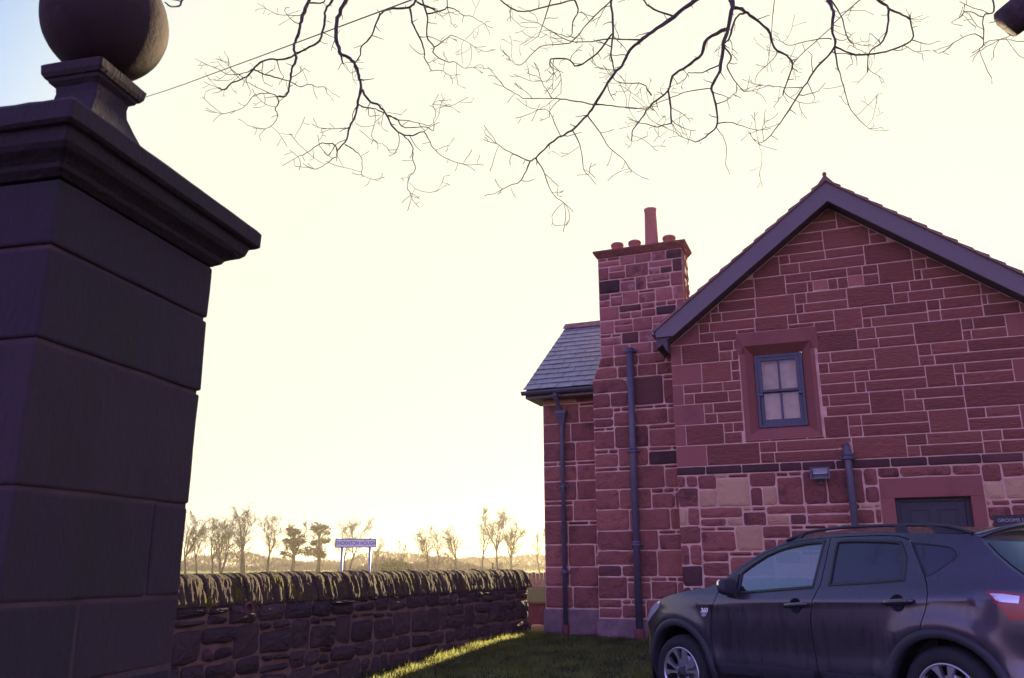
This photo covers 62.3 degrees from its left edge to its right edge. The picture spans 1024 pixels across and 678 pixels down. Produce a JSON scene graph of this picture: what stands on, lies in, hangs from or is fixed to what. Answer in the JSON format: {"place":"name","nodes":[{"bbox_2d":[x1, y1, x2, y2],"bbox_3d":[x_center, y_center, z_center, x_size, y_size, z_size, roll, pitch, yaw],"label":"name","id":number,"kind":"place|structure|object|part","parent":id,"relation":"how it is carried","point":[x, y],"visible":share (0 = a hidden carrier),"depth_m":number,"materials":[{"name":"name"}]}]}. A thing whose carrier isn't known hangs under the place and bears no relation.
{"place":"outdoors","nodes":[
{"label":"outdoors","id":0,"kind":"place"},
{"bbox_2d":[146,0,411,96],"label":"overhead wire","id":1,"kind":"object","parent":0,"point":[297,42],"visible":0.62,"depth_m":9.85,"materials":[{"name":"black metal"}]},
{"bbox_2d":[181,567,652,677],"bbox_3d":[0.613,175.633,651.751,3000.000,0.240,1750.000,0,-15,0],"label":"ground","id":2,"kind":"structure","parent":0,"point":[494,651],"depth_m":10.84,"materials":[{"name":"green plant"}]},
{"bbox_2d":[0,0,261,677],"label":"gate pier","id":3,"kind":"structure","parent":2,"relation":"on","point":[117,240],"depth_m":2.91,"materials":[{"name":"stone"}]},
{"bbox_2d":[187,524,207,572],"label":"bare tree","id":4,"kind":"object","parent":2,"relation":"on","point":[194,549],"visible":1,"depth_m":145.29,"materials":[{"name":"brown plant"}]},
{"bbox_2d":[182,509,216,573],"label":"bare tree","id":5,"kind":"object","parent":2,"relation":"on","point":[187,551],"visible":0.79,"depth_m":145.59,"materials":[{"name":"brown plant"}]},
{"bbox_2d":[201,517,239,573],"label":"bare tree","id":6,"kind":"object","parent":2,"relation":"on","point":[213,554],"visible":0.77,"depth_m":145.35,"materials":[{"name":"brown plant"}]},
{"bbox_2d":[207,512,237,573],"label":"bare tree","id":7,"kind":"object","parent":2,"relation":"on","point":[224,526],"visible":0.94,"depth_m":144.24,"materials":[{"name":"brown plant"}]},
{"bbox_2d":[225,502,257,572],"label":"bare tree","id":8,"kind":"object","parent":2,"relation":"on","point":[241,540],"visible":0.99,"depth_m":140.16,"materials":[{"name":"brown plant"}]},
{"bbox_2d":[258,513,284,570],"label":"bare tree","id":9,"kind":"object","parent":2,"relation":"on","point":[268,538],"visible":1,"depth_m":143.92,"materials":[{"name":"brown plant"}]},
{"bbox_2d":[279,526,306,570],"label":"pine tree","id":10,"kind":"object","parent":2,"relation":"on","point":[286,553],"visible":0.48,"depth_m":153.12,"materials":[{"name":"green plant"}]},
{"bbox_2d":[281,520,311,570],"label":"bare tree","id":11,"kind":"object","parent":2,"relation":"on","point":[292,548],"visible":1,"depth_m":140.82,"materials":[{"name":"brown plant"}]},
{"bbox_2d":[303,522,331,571],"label":"pine tree","id":12,"kind":"object","parent":2,"relation":"on","point":[309,552],"visible":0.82,"depth_m":153.12,"materials":[{"name":"green plant"}]},
{"bbox_2d":[309,525,327,571],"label":"bare tree","id":13,"kind":"object","parent":2,"relation":"on","point":[318,541],"visible":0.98,"depth_m":145.42,"materials":[{"name":"brown plant"}]},
{"bbox_2d":[170,569,531,677],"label":"boundary wall","id":14,"kind":"structure","parent":2,"relation":"on","point":[308,624],"depth_m":9.54,"materials":[{"name":"stone"}]},
{"bbox_2d":[330,514,374,570],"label":"bare tree","id":15,"kind":"object","parent":2,"relation":"on","point":[351,526],"visible":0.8,"depth_m":145.43,"materials":[{"name":"brown plant"}]},
{"bbox_2d":[335,538,375,570],"bbox_3d":[-5.025,7.515,27.014,1.320,2.261,0.104,0,-15,-1],"label":"village sign","id":16,"kind":"object","parent":2,"relation":"on","point":[343,543],"visible":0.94,"depth_m":27.20,"materials":[{"name":"white metal"}]},
{"bbox_2d":[181,562,544,571],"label":"hedgerow","id":17,"kind":"object","parent":2,"relation":"on","point":[277,568],"visible":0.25,"depth_m":220.06,"materials":[{"name":"brown plant"}]},
{"bbox_2d":[182,549,544,569],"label":"distant woodland","id":18,"kind":"object","parent":2,"relation":"on","point":[474,560],"visible":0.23,"depth_m":316.17,"materials":[{"name":"brown plant"}]},
{"bbox_2d":[372,537,385,569],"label":"bare tree","id":19,"kind":"object","parent":2,"relation":"on","point":[378,551],"visible":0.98,"depth_m":159.74,"materials":[{"name":"brown plant"}]},
{"bbox_2d":[375,557,412,570],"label":"bush","id":20,"kind":"object","parent":2,"relation":"on","point":[394,564],"visible":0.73,"depth_m":115.77,"materials":[{"name":"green plant"}]},
{"bbox_2d":[396,540,407,567],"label":"bare tree","id":21,"kind":"object","parent":2,"relation":"on","point":[402,550],"visible":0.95,"depth_m":145.87,"materials":[{"name":"brown plant"}]},
{"bbox_2d":[338,552,502,570],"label":"thicket","id":22,"kind":"object","parent":2,"relation":"on","point":[469,566],"visible":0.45,"depth_m":157.22,"materials":[{"name":"brown plant"}]},
{"bbox_2d":[412,528,436,569],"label":"bare tree","id":23,"kind":"object","parent":2,"relation":"on","point":[424,549],"visible":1,"depth_m":135.39,"materials":[{"name":"brown plant"}]},
{"bbox_2d":[426,525,447,569],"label":"bare tree","id":24,"kind":"object","parent":2,"relation":"on","point":[436,539],"visible":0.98,"depth_m":138.49,"materials":[{"name":"brown plant"}]},
{"bbox_2d":[437,524,464,569],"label":"bare tree","id":25,"kind":"object","parent":2,"relation":"on","point":[449,543],"visible":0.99,"depth_m":141.37,"materials":[{"name":"brown plant"}]},
{"bbox_2d":[476,514,497,569],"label":"bare tree","id":26,"kind":"object","parent":2,"relation":"on","point":[484,542],"visible":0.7,"depth_m":138.05,"materials":[{"name":"brown plant"}]},
{"bbox_2d":[476,505,513,568],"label":"bare tree","id":27,"kind":"object","parent":2,"relation":"on","point":[499,541],"visible":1,"depth_m":134.47,"materials":[{"name":"brown plant"}]},
{"bbox_2d":[494,516,529,568],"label":"bare tree","id":28,"kind":"object","parent":2,"relation":"on","point":[511,535],"visible":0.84,"depth_m":137.39,"materials":[{"name":"brown plant"}]},
{"bbox_2d":[527,572,544,586],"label":"field wall","id":29,"kind":"structure","parent":2,"relation":"on","point":[536,579],"depth_m":44.03,"materials":[{"name":"red stone"}]},
{"bbox_2d":[527,587,545,626],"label":"wall","id":30,"kind":"structure","parent":2,"relation":"on","point":[536,598],"depth_m":15.56,"materials":[{"name":"red stone"}]},
{"bbox_2d":[529,527,544,572],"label":"bare tree","id":31,"kind":"object","parent":2,"relation":"on","point":[538,549],"visible":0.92,"depth_m":145.05,"materials":[{"name":"brown plant"}]},
{"bbox_2d":[530,624,543,630],"bbox_3d":[0.452,4.958,14.510,0.273,0.121,0.201,0,-15,0],"label":"pale stone","id":32,"kind":"object","parent":2,"relation":"on","point":[537,626],"visible":0.39,"depth_m":14.44,"materials":[{"name":"stone"}]},
{"bbox_2d":[164,0,1023,231],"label":"overhanging tree","id":33,"kind":"object","parent":2,"relation":"on","point":[1009,17],"visible":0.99,"depth_m":8.50,"materials":[{"name":"brown plant"}]},
{"bbox_2d":[521,172,1023,639],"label":"stone cottage","id":34,"kind":"structure","parent":2,"relation":"on","point":[690,440],"depth_m":12.73,"materials":[{"name":"red stone"}]},
{"bbox_2d":[735,326,822,439],"bbox_3d":[4.050,0.691,12.773,1.180,1.640,0.257,-6,-16,21],"label":"window","id":35,"kind":"structure","parent":34,"relation":"in","point":[779,391],"depth_m":12.79,"materials":[{"name":"red stone"}]},
{"bbox_2d":[809,467,829,484],"bbox_3d":[4.389,1.950,12.053,0.266,0.234,0.206,-6,-16,21],"label":"floodlight","id":36,"kind":"object","parent":34,"relation":"attached to","point":[820,473],"visible":1,"depth_m":12.01,"materials":[{"name":"metal"}]},
{"bbox_2d":[879,475,988,540],"bbox_3d":[5.767,3.053,11.416,1.285,2.345,0.214,-6,-16,21],"label":"door","id":37,"kind":"structure","parent":34,"relation":"in","point":[971,511],"depth_m":11.61,"materials":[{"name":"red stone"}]},
{"bbox_2d":[993,514,1023,525],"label":"name plaque","id":38,"kind":"object","parent":34,"relation":"attached to","point":[1001,520],"visible":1,"depth_m":11.15,"materials":[{"name":"black metal"}]},
{"bbox_2d":[647,522,1023,677],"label":"parked car","id":39,"kind":"object","parent":2,"relation":"on","point":[928,600],"visible":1,"depth_m":6.53,"materials":[{"name":"paint"}]},
{"bbox_3d":[2.221,2.372,7.294,0.305,1.213,1.216,9,-19,-32],"label":"door","id":40,"kind":"part","parent":39,"relation":"part of","materials":[{"name":"paint"}]},
{"bbox_3d":[2.776,2.119,6.479,0.299,1.213,1.018,9,-19,-32],"label":"door","id":41,"kind":"part","parent":39,"relation":"part of","materials":[{"name":"paint"}]},
{"bbox_3d":[3.079,1.611,6.196,0.124,0.261,0.358,9,-19,-32],"label":"quarter window","id":42,"kind":"part","parent":39,"relation":"part of","materials":[{"name":"black glass"}]},
{"bbox_2d":[0,0,1023,566],"label":"sky","id":43,"kind":"structure","parent":0,"point":[375,357],"materials":[{"name":"white"}]}
]}

